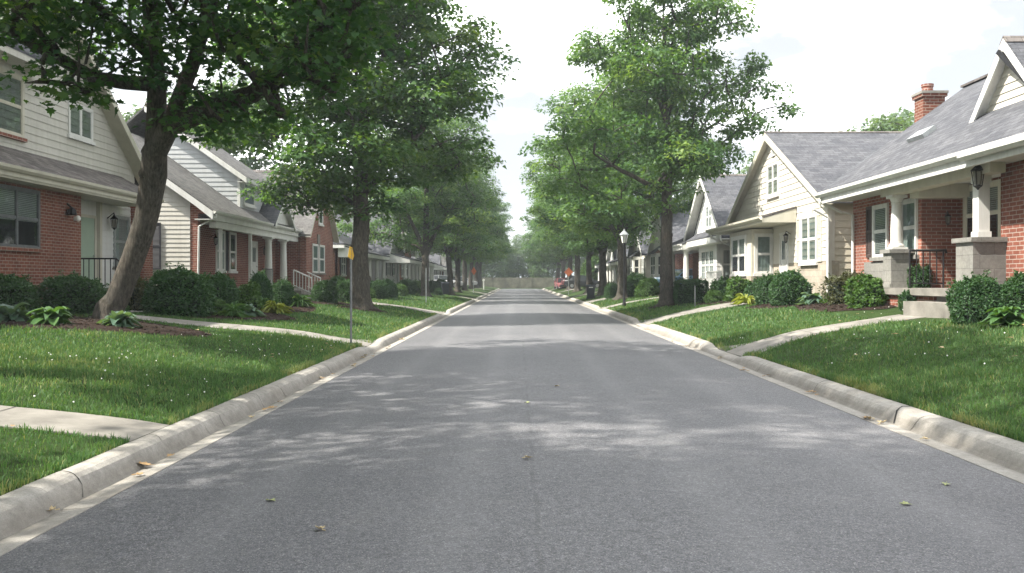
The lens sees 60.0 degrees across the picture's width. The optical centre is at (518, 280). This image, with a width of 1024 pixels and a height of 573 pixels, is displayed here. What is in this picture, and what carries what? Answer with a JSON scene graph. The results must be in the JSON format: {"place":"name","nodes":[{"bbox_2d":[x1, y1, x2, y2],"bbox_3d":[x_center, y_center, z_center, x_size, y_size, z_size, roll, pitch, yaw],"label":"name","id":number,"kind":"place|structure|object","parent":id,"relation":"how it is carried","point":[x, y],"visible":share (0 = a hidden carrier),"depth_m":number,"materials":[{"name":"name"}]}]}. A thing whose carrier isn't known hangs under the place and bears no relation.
{"place":"outdoors","nodes":[
{"label":"outdoors","id":0,"kind":"place"},
{"bbox_2d":[0,405,167,441],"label":"path","id":1,"kind":"structure","parent":0,"point":[84,424],"depth_m":8.43,"materials":[{"name":"concrete"}]},
{"bbox_2d":[129,315,374,346],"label":"path","id":2,"kind":"structure","parent":0,"point":[225,325],"depth_m":20.66,"materials":[{"name":"concrete"}]},
{"bbox_2d":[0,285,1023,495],"bbox_3d":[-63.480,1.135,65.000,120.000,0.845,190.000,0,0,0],"label":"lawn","id":3,"kind":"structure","parent":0,"point":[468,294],"depth_m":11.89,"materials":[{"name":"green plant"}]},
{"bbox_2d":[31,269,108,314],"bbox_3d":[-10.256,0.292,20.319,1.727,1.082,1.586,0,0,-35],"label":"shrub","id":4,"kind":"object","parent":3,"relation":"on","point":[75,293],"visible":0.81,"depth_m":19.86,"materials":[{"name":"green plant"}]},
{"bbox_2d":[0,0,163,303],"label":"brick house","id":5,"kind":"structure","parent":3,"relation":"on","point":[69,181],"depth_m":24.70,"materials":[{"name":"red brick"}]},
{"bbox_2d":[0,67,27,142],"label":"window","id":6,"kind":"structure","parent":5,"relation":"in","point":[20,136],"depth_m":23.56,"materials":[{"name":"white wood"}]},
{"bbox_2d":[0,184,42,252],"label":"window","id":7,"kind":"structure","parent":5,"relation":"in","point":[20,208],"depth_m":22.22,"materials":[{"name":"clear glass"}]},
{"bbox_2d":[67,100,95,145],"bbox_3d":[-13.249,-4.750,26.900,0.099,1.100,1.620,0,0,0],"label":"window","id":8,"kind":"structure","parent":5,"relation":"in","point":[79,137],"depth_m":26.86,"materials":[{"name":"white paint"}]},
{"bbox_2d":[81,217,95,279],"bbox_3d":[-13.299,-0.852,27.350,0.097,2.145,1.010,0,0,0],"label":"door","id":9,"kind":"structure","parent":5,"relation":"in","point":[87,224],"depth_m":27.39,"materials":[{"name":"white wood"}]},
{"bbox_2d":[112,215,129,269],"bbox_3d":[-13.299,-1.250,29.775,0.098,1.800,1.270,0,0,0],"label":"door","id":10,"kind":"structure","parent":5,"relation":"in","point":[115,241],"depth_m":29.42,"materials":[{"name":"metal"}]},
{"bbox_2d":[0,314,212,336],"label":"mulch bed","id":11,"kind":"object","parent":3,"relation":"on","point":[144,328],"visible":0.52,"depth_m":17.00,"materials":[{"name":"brown soil"}]},
{"bbox_2d":[0,302,34,322],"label":"hosta","id":12,"kind":"object","parent":11,"relation":"on","point":[8,312],"visible":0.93,"depth_m":16.92,"materials":[{"name":"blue plant"}]},
{"bbox_2d":[25,306,73,325],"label":"hosta","id":13,"kind":"object","parent":11,"relation":"on","point":[55,316],"visible":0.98,"depth_m":16.56,"materials":[{"name":"green plant"}]},
{"bbox_2d":[97,310,141,327],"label":"hosta","id":14,"kind":"object","parent":11,"relation":"on","point":[117,318],"visible":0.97,"depth_m":17.10,"materials":[{"name":"green plant"}]},
{"bbox_2d":[0,0,453,318],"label":"maple tree","id":15,"kind":"object","parent":11,"relation":"on","point":[165,125],"visible":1,"depth_m":16.38,"materials":[{"name":"green plant"}]},
{"bbox_2d":[127,275,150,310],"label":"shrub","id":16,"kind":"object","parent":3,"relation":"on","point":[134,304],"visible":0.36,"depth_m":23.36,"materials":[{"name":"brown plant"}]},
{"bbox_2d":[121,72,287,169],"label":"garden tree","id":17,"kind":"object","parent":3,"relation":"on","point":[258,163],"visible":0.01,"depth_m":61.34,"materials":[{"name":"green plant"}]},
{"bbox_2d":[126,102,320,294],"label":"porch house","id":18,"kind":"structure","parent":3,"relation":"on","point":[235,235],"depth_m":38.17,"materials":[{"name":"brick"}]},
{"bbox_2d":[215,230,226,272],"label":"window","id":19,"kind":"structure","parent":18,"relation":"in","point":[217,231],"depth_m":37.75,"materials":[{"name":"white paint"}]},
{"bbox_2d":[228,232,237,272],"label":"window","id":20,"kind":"structure","parent":18,"relation":"in","point":[232,236],"depth_m":39.08,"materials":[{"name":"white paint"}]},
{"bbox_2d":[173,309,297,319],"bbox_3d":[-8.268,0.939,24.335,3.908,0.358,4.904,0,0,0],"label":"mulch bed","id":21,"kind":"object","parent":3,"relation":"on","point":[272,316],"visible":0.27,"depth_m":23.58,"materials":[{"name":"brown soil"}]},
{"bbox_2d":[140,261,217,316],"bbox_3d":[-8.655,0.266,22.630,1.917,1.493,1.759,0,0,-20],"label":"shrub","id":22,"kind":"object","parent":21,"relation":"on","point":[181,291],"visible":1,"depth_m":22.13,"materials":[{"name":"green plant"}]},
{"bbox_2d":[206,271,240,304],"bbox_3d":[-8.552,0.345,25.396,1.113,1.270,1.202,0,0,15],"label":"shrub","id":23,"kind":"object","parent":21,"relation":"on","point":[226,288],"visible":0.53,"depth_m":25.13,"materials":[{"name":"green plant"}]},
{"bbox_2d":[214,300,253,317],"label":"daylily","id":24,"kind":"object","parent":21,"relation":"on","point":[232,309],"visible":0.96,"depth_m":23.13,"materials":[{"name":"green plant"}]},
{"bbox_2d":[260,300,292,313],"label":"hosta","id":25,"kind":"object","parent":21,"relation":"on","point":[272,306],"visible":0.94,"depth_m":26.04,"materials":[{"name":"plant"}]},
{"bbox_2d":[200,170,338,291],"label":"brick house","id":26,"kind":"structure","parent":3,"relation":"on","point":[311,250],"depth_m":46.93,"materials":[{"name":"brown"}]},
{"bbox_2d":[312,244,319,274],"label":"window","id":27,"kind":"structure","parent":26,"relation":"in","point":[315,247],"depth_m":48.05,"materials":[{"name":"white paint"}]},
{"bbox_2d":[256,305,315,311],"bbox_3d":[-8.616,0.892,29.368,3.410,0.350,7.478,0,0,0],"label":"mulch bed","id":28,"kind":"object","parent":3,"relation":"on","point":[295,308],"visible":0.19,"depth_m":30.32,"materials":[{"name":"brown soil"}]},
{"bbox_2d":[238,280,263,308],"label":"shrub","id":29,"kind":"object","parent":28,"relation":"on","point":[249,291],"visible":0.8,"depth_m":26.98,"materials":[{"name":"green plant"}]},
{"bbox_2d":[249,270,273,300],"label":"shrub","id":30,"kind":"object","parent":28,"relation":"on","point":[261,279],"visible":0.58,"depth_m":29.82,"materials":[{"name":"green plant"}]},
{"bbox_2d":[271,277,295,305],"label":"shrub","id":31,"kind":"object","parent":28,"relation":"on","point":[283,291],"visible":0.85,"depth_m":31.17,"materials":[{"name":"green plant"}]},
{"bbox_2d":[290,292,316,306],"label":"daylily","id":32,"kind":"object","parent":28,"relation":"on","point":[301,301],"visible":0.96,"depth_m":31.39,"materials":[{"name":"green plant"}]},
{"bbox_2d":[307,298,348,305],"bbox_3d":[-8.478,0.894,36.589,3.061,0.339,4.496,0,0,0],"label":"mulch bed","id":33,"kind":"object","parent":3,"relation":"on","point":[335,304],"visible":0.23,"depth_m":35.90,"materials":[{"name":"brown soil"}]},
{"bbox_2d":[310,279,339,303],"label":"shrub","id":34,"kind":"object","parent":33,"relation":"on","point":[326,290],"visible":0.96,"depth_m":36.18,"materials":[{"name":"green plant"}]},
{"bbox_2d":[335,277,349,302],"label":"shrub","id":35,"kind":"object","parent":3,"relation":"on","point":[343,286],"visible":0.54,"depth_m":39.11,"materials":[{"name":"green plant"}]},
{"bbox_2d":[348,246,353,342],"bbox_3d":[-3.831,0.497,20.223,0.053,2.534,0.225,0,0,21],"label":"street sign","id":36,"kind":"object","parent":3,"relation":"on","point":[350,254],"visible":0.85,"depth_m":20.24,"materials":[{"name":"metal"}]},
{"bbox_2d":[333,232,389,280],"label":"porch house","id":37,"kind":"structure","parent":3,"relation":"on","point":[341,262],"depth_m":59.15,"materials":[{"name":"brick"}]},
{"bbox_2d":[336,305,387,312],"bbox_3d":[-5.979,1.110,34.046,2.074,0.295,1.638,0,0,0],"label":"mulch bed","id":38,"kind":"object","parent":3,"relation":"on","point":[373,310],"visible":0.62,"depth_m":33.55,"materials":[{"name":"brown soil"}]},
{"bbox_2d":[185,0,527,310],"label":"maple tree","id":39,"kind":"object","parent":38,"relation":"on","point":[368,157],"visible":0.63,"depth_m":33.17,"materials":[{"name":"green plant"}]},
{"bbox_2d":[334,213,421,283],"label":"gable house","id":40,"kind":"structure","parent":3,"relation":"on","point":[392,266],"depth_m":69.71,"materials":[{"name":"white"}]},
{"bbox_2d":[336,97,505,296],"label":"maple tree","id":41,"kind":"object","parent":3,"relation":"on","point":[435,220],"visible":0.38,"depth_m":59.29,"materials":[{"name":"green plant"}]},
{"bbox_2d":[429,251,452,274],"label":"gable house","id":42,"kind":"structure","parent":3,"relation":"on","point":[436,259],"depth_m":119.72,"materials":[{"name":"white"}]},
{"bbox_2d":[393,143,506,294],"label":"maple tree","id":43,"kind":"object","parent":3,"relation":"on","point":[454,243],"visible":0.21,"depth_m":72.59,"materials":[{"name":"green plant"}]},
{"bbox_2d":[408,172,511,292],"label":"maple tree","id":44,"kind":"object","parent":3,"relation":"on","point":[488,246],"visible":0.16,"depth_m":85.28,"materials":[{"name":"green plant"}]},
{"bbox_2d":[444,205,509,288],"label":"maple tree","id":45,"kind":"object","parent":3,"relation":"on","point":[470,286],"visible":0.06,"depth_m":111.77,"materials":[{"name":"green plant"}]},
{"bbox_2d":[443,186,514,290],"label":"maple tree","id":46,"kind":"object","parent":3,"relation":"on","point":[464,272],"visible":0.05,"depth_m":98.74,"materials":[{"name":"green plant"}]},
{"bbox_2d":[441,206,520,287],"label":"maple tree","id":47,"kind":"object","parent":3,"relation":"on","point":[509,227],"visible":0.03,"depth_m":139.70,"materials":[{"name":"green plant"}]},
{"bbox_2d":[468,195,512,288],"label":"maple tree","id":48,"kind":"object","parent":3,"relation":"on","point":[477,263],"visible":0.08,"depth_m":125.78,"materials":[{"name":"green plant"}]},
{"bbox_2d":[0,289,1023,572],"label":"road","id":49,"kind":"structure","parent":0,"point":[644,451],"depth_m":6.90,"materials":[{"name":"grey asphalt"}]},
{"bbox_2d":[0,288,500,555],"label":"kerb","id":50,"kind":"structure","parent":49,"relation":"on","point":[69,492],"depth_m":7.84,"materials":[{"name":"concrete"}]},
{"bbox_2d":[542,288,1023,483],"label":"kerb","id":51,"kind":"structure","parent":49,"relation":"on","point":[996,453],"depth_m":10.40,"materials":[{"name":"concrete"}]},
{"bbox_2d":[499,287,542,288],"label":"lawn","id":52,"kind":"structure","parent":0,"point":[520,288],"depth_m":165.31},
{"bbox_2d":[474,259,514,277],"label":"tree","id":53,"kind":"object","parent":52,"relation":"on","point":[498,270],"visible":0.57,"depth_m":166.12,"materials":[{"name":"green plant"}]},
{"bbox_2d":[468,277,555,288],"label":"wooden fence","id":54,"kind":"object","parent":52,"relation":"on","point":[531,282],"visible":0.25,"depth_m":159.49,"materials":[{"name":"brown wood"}]},
{"bbox_2d":[504,251,532,287],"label":"tree","id":55,"kind":"object","parent":52,"relation":"on","point":[520,267],"visible":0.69,"depth_m":170.69,"materials":[{"name":"green plant"}]},
{"bbox_2d":[526,253,566,287],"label":"tree","id":56,"kind":"object","parent":52,"relation":"on","point":[550,272],"visible":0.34,"depth_m":165.24,"materials":[{"name":"green plant"}]},
{"bbox_2d":[74,0,1023,277],"label":"sky","id":57,"kind":"structure","parent":0,"point":[845,62],"materials":[{"name":"white"}]},
{"bbox_2d":[640,302,746,324],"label":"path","id":58,"kind":"structure","parent":0,"point":[701,309],"depth_m":31.55,"materials":[{"name":"concrete"}]},
{"bbox_2d":[544,286,1023,441],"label":"lawn","id":59,"kind":"structure","parent":0,"point":[869,314],"depth_m":14.48,"materials":[{"name":"green plant"}]},
{"bbox_2d":[519,200,573,288],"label":"maple tree","id":60,"kind":"object","parent":59,"relation":"on","point":[544,258],"visible":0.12,"depth_m":122.28,"materials":[{"name":"green plant"}]},
{"bbox_2d":[521,218,580,287],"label":"maple tree","id":61,"kind":"object","parent":59,"relation":"on","point":[555,265],"visible":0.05,"depth_m":137.78,"materials":[{"name":"green plant"}]},
{"bbox_2d":[520,175,606,289],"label":"maple tree","id":62,"kind":"object","parent":59,"relation":"on","point":[552,249],"visible":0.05,"depth_m":106.93,"materials":[{"name":"green plant"}]},
{"bbox_2d":[519,153,616,291],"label":"maple tree","id":63,"kind":"object","parent":59,"relation":"on","point":[577,287],"visible":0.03,"depth_m":91.71,"materials":[{"name":"green plant"}]},
{"bbox_2d":[564,275,598,288],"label":"parked car","id":64,"kind":"object","parent":59,"relation":"on","point":[582,281],"visible":0.52,"depth_m":97.32,"materials":[{"name":"black"}]},
{"bbox_2d":[532,155,650,293],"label":"maple tree","id":65,"kind":"object","parent":59,"relation":"on","point":[568,239],"visible":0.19,"depth_m":77.39,"materials":[{"name":"green plant"}]},
{"bbox_2d":[580,255,606,288],"bbox_3d":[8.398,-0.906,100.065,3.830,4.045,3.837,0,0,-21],"label":"house","id":66,"kind":"structure","parent":59,"relation":"on","point":[594,262],"depth_m":99.12,"materials":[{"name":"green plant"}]},
{"bbox_2d":[519,105,675,295],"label":"maple tree","id":67,"kind":"object","parent":59,"relation":"on","point":[601,245],"visible":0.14,"depth_m":64.72,"materials":[{"name":"green plant"}]},
{"bbox_2d":[606,245,628,282],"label":"porch house","id":68,"kind":"structure","parent":59,"relation":"on","point":[610,272],"depth_m":85.00,"materials":[{"name":"white paint"}]},
{"bbox_2d":[517,60,724,299],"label":"maple tree","id":69,"kind":"object","parent":59,"relation":"on","point":[621,220],"visible":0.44,"depth_m":52.10,"materials":[{"name":"green plant"}]},
{"bbox_2d":[620,229,628,305],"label":"street lamp","id":70,"kind":"object","parent":59,"relation":"on","point":[624,234],"visible":0.97,"depth_m":43.96,"materials":[{"name":"black metal"}]},
{"bbox_2d":[611,221,652,283],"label":"gable house","id":71,"kind":"structure","parent":59,"relation":"on","point":[638,259],"depth_m":73.91,"materials":[{"name":"beige"}]},
{"bbox_2d":[633,275,659,297],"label":"shrub","id":72,"kind":"object","parent":59,"relation":"on","point":[646,287],"visible":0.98,"depth_m":49.63,"materials":[{"name":"green plant"}]},
{"bbox_2d":[532,0,804,306],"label":"maple tree","id":73,"kind":"object","parent":59,"relation":"on","point":[676,164],"visible":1,"depth_m":36.67,"materials":[{"name":"green plant"}]},
{"bbox_2d":[647,211,692,277],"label":"brick house","id":74,"kind":"structure","parent":59,"relation":"on","point":[680,223],"depth_m":63.40,"materials":[{"name":"white paint"}]},
{"bbox_2d":[671,275,709,303],"bbox_3d":[7.276,0.411,37.496,1.696,1.231,1.316,0,0,0],"label":"box hedge","id":75,"kind":"object","parent":59,"relation":"on","point":[683,292],"visible":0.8,"depth_m":37.09,"materials":[{"name":"green plant"}]},
{"bbox_2d":[658,174,746,287],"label":"gable house","id":76,"kind":"structure","parent":59,"relation":"on","point":[712,208],"depth_m":45.61,"materials":[{"name":"white"}]},
{"bbox_2d":[701,248,714,279],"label":"window","id":77,"kind":"structure","parent":76,"relation":"in","point":[708,250],"depth_m":46.31,"materials":[{"name":"white paint"}]},
{"bbox_2d":[696,300,735,304],"bbox_3d":[8.256,0.814,34.544,2.696,0.366,5.302,0,0,0],"label":"mulch bed","id":78,"kind":"object","parent":59,"relation":"on","point":[720,302],"visible":0.18,"depth_m":33.25,"materials":[{"name":"brown soil"}]},
{"bbox_2d":[703,288,723,303],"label":"shrub","id":79,"kind":"object","parent":78,"relation":"on","point":[712,295],"visible":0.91,"depth_m":33.83,"materials":[{"name":"green plant"}]},
{"bbox_2d":[709,275,732,298],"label":"shrub","id":80,"kind":"object","parent":78,"relation":"on","point":[721,284],"visible":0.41,"depth_m":34.41,"materials":[{"name":"green plant"}]},
{"bbox_2d":[723,275,749,301],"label":"shrub","id":81,"kind":"object","parent":78,"relation":"on","point":[734,282],"visible":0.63,"depth_m":32.69,"materials":[{"name":"green plant"}]},
{"bbox_2d":[731,293,754,304],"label":"hosta","id":82,"kind":"object","parent":78,"relation":"on","point":[740,299],"visible":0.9,"depth_m":30.23,"materials":[{"name":"yellow plant"}]},
{"bbox_2d":[746,303,805,308],"bbox_3d":[8.452,0.728,27.673,2.706,0.378,3.862,0,0,0],"label":"mulch bed","id":83,"kind":"object","parent":59,"relation":"on","point":[764,305],"visible":0.23,"depth_m":26.94,"materials":[{"name":"brown soil"}]},
{"bbox_2d":[752,270,777,304],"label":"shrub","id":84,"kind":"object","parent":83,"relation":"on","point":[760,285],"visible":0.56,"depth_m":28.39,"materials":[{"name":"green plant"}]},
{"bbox_2d":[767,268,815,305],"bbox_3d":[8.167,0.235,26.599,1.278,1.206,1.379,0,0,-26],"label":"shrub","id":85,"kind":"object","parent":83,"relation":"on","point":[788,287],"visible":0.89,"depth_m":26.25,"materials":[{"name":"green plant"}]},
{"bbox_2d":[705,131,902,300],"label":"gable house","id":86,"kind":"structure","parent":59,"relation":"on","point":[780,219],"depth_m":31.37,"materials":[{"name":"beige"}]},
{"bbox_2d":[729,234,746,275],"bbox_3d":[8.699,-0.950,35.150,0.098,1.600,2.420,0,0,0],"label":"window","id":87,"kind":"structure","parent":86,"relation":"in","point":[738,243],"depth_m":35.07,"materials":[{"name":"white paint"}]},
{"bbox_2d":[753,233,772,275],"bbox_3d":[9.205,-0.950,33.249,0.810,1.600,0.098,0,0,0],"label":"window","id":88,"kind":"structure","parent":86,"relation":"in","point":[763,242],"depth_m":33.28,"materials":[{"name":"white paint"}]},
{"bbox_2d":[765,161,779,199],"bbox_3d":[9.449,-3.700,33.025,0.098,1.300,1.570,0,0,0],"label":"window","id":89,"kind":"structure","parent":86,"relation":"in","point":[769,196],"depth_m":32.96,"materials":[{"name":"white paint"}]},
{"bbox_2d":[798,213,817,265],"bbox_3d":[9.449,-1.300,28.950,0.098,1.640,1.720,0,0,0],"label":"window","id":90,"kind":"structure","parent":86,"relation":"in","point":[808,217],"depth_m":28.91,"materials":[{"name":"white paint"}]},
{"bbox_2d":[796,302,896,311],"bbox_3d":[8.507,0.668,23.292,2.087,0.314,5.400,0,0,0],"label":"mulch bed","id":91,"kind":"object","parent":59,"relation":"on","point":[819,306],"visible":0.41,"depth_m":22.42,"materials":[{"name":"brown soil"}]},
{"bbox_2d":[796,292,824,304],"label":"hosta","id":92,"kind":"object","parent":91,"relation":"on","point":[809,299],"visible":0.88,"depth_m":25.45,"materials":[{"name":"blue plant"}]},
{"bbox_2d":[816,270,866,304],"bbox_3d":[8.553,0.228,23.397,1.153,1.026,1.231,0,0,-10],"label":"shrub","id":93,"kind":"object","parent":91,"relation":"on","point":[836,294],"visible":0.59,"depth_m":23.22,"materials":[{"name":"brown plant"}]},
{"bbox_2d":[842,272,889,308],"bbox_3d":[8.505,0.263,21.590,1.213,0.935,1.215,0,0,18],"label":"shrub","id":94,"kind":"object","parent":91,"relation":"on","point":[867,291],"visible":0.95,"depth_m":21.38,"materials":[{"name":"green plant"}]},
{"bbox_2d":[841,106,913,130],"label":"garden tree","id":95,"kind":"object","parent":59,"relation":"on","point":[903,115],"depth_m":78.56,"materials":[{"name":"green plant"}]},
{"bbox_2d":[847,110,913,130],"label":"garden tree","id":96,"kind":"object","parent":59,"relation":"on","point":[903,125],"visible":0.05,"depth_m":56.88,"materials":[{"name":"green plant"}]},
{"bbox_2d":[897,286,916,310],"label":"shrub","id":97,"kind":"object","parent":59,"relation":"on","point":[906,295],"visible":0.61,"depth_m":19.83,"materials":[{"name":"green plant"}]},
{"bbox_2d":[814,36,1023,317],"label":"brick house","id":98,"kind":"structure","parent":59,"relation":"on","point":[937,186],"depth_m":20.09,"materials":[{"name":"red brick"}]},
{"bbox_2d":[869,203,888,260],"bbox_3d":[9.349,-1.230,22.975,0.098,1.460,1.070,0,0,0],"label":"window","id":99,"kind":"structure","parent":98,"relation":"in","point":[880,213],"depth_m":23.02,"materials":[{"name":"white paint"}]},
{"bbox_2d":[902,198,918,258],"bbox_3d":[9.349,-1.225,21.300,0.098,1.450,1.020,0,0,0],"label":"window","id":100,"kind":"structure","parent":98,"relation":"in","point":[910,206],"depth_m":21.19,"materials":[{"name":"white paint"}]},
{"bbox_2d":[907,261,933,287],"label":"shrub","id":101,"kind":"object","parent":98,"relation":"on","point":[919,276],"visible":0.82,"depth_m":20.65,"materials":[{"name":"green plant"}]},
{"bbox_2d":[963,179,1000,237],"bbox_3d":[10.272,-1.485,19.650,0.054,1.330,1.600,0,0,0],"label":"window","id":102,"kind":"structure","parent":98,"relation":"in","point":[995,187],"depth_m":19.26,"materials":[{"name":"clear glass"}]},
{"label":"mulch bed","id":103,"kind":"structure","parent":59,"relation":"on","visible":0},
{"bbox_2d":[945,269,1003,325],"bbox_3d":[7.933,0.304,15.380,0.972,0.995,1.059,0,0,-35],"label":"shrub","id":104,"kind":"object","parent":103,"relation":"on","point":[973,299],"visible":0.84,"depth_m":15.16,"materials":[{"name":"green plant"}]},
{"bbox_2d":[975,306,1023,325],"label":"hosta","id":105,"kind":"object","parent":103,"relation":"on","point":[1005,314],"visible":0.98,"depth_m":14.28,"materials":[{"name":"green plant"}]},
{"bbox_2d":[992,269,1023,313],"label":"shrub","id":106,"kind":"object","parent":103,"relation":"on","point":[1012,289],"visible":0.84,"depth_m":14.86,"materials":[{"name":"green plant"}]},
{"bbox_2d":[719,314,925,355],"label":"path","id":107,"kind":"structure","parent":0,"point":[761,344],"depth_m":18.64,"materials":[{"name":"concrete"}]},
{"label":"mulch bed","id":108,"kind":"structure","parent":0,"visible":0},
{"bbox_2d":[0,273,40,314],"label":"shrub","id":109,"kind":"object","parent":108,"relation":"on","point":[14,290],"visible":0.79,"depth_m":19.11,"materials":[{"name":"green plant"}]},
{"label":"mulch bed","id":110,"kind":"structure","parent":0,"visible":0},
{"bbox_2d":[370,277,389,298],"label":"shrub","id":111,"kind":"object","parent":110,"relation":"on","point":[381,288],"visible":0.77,"depth_m":47.62,"materials":[{"name":"green plant"}]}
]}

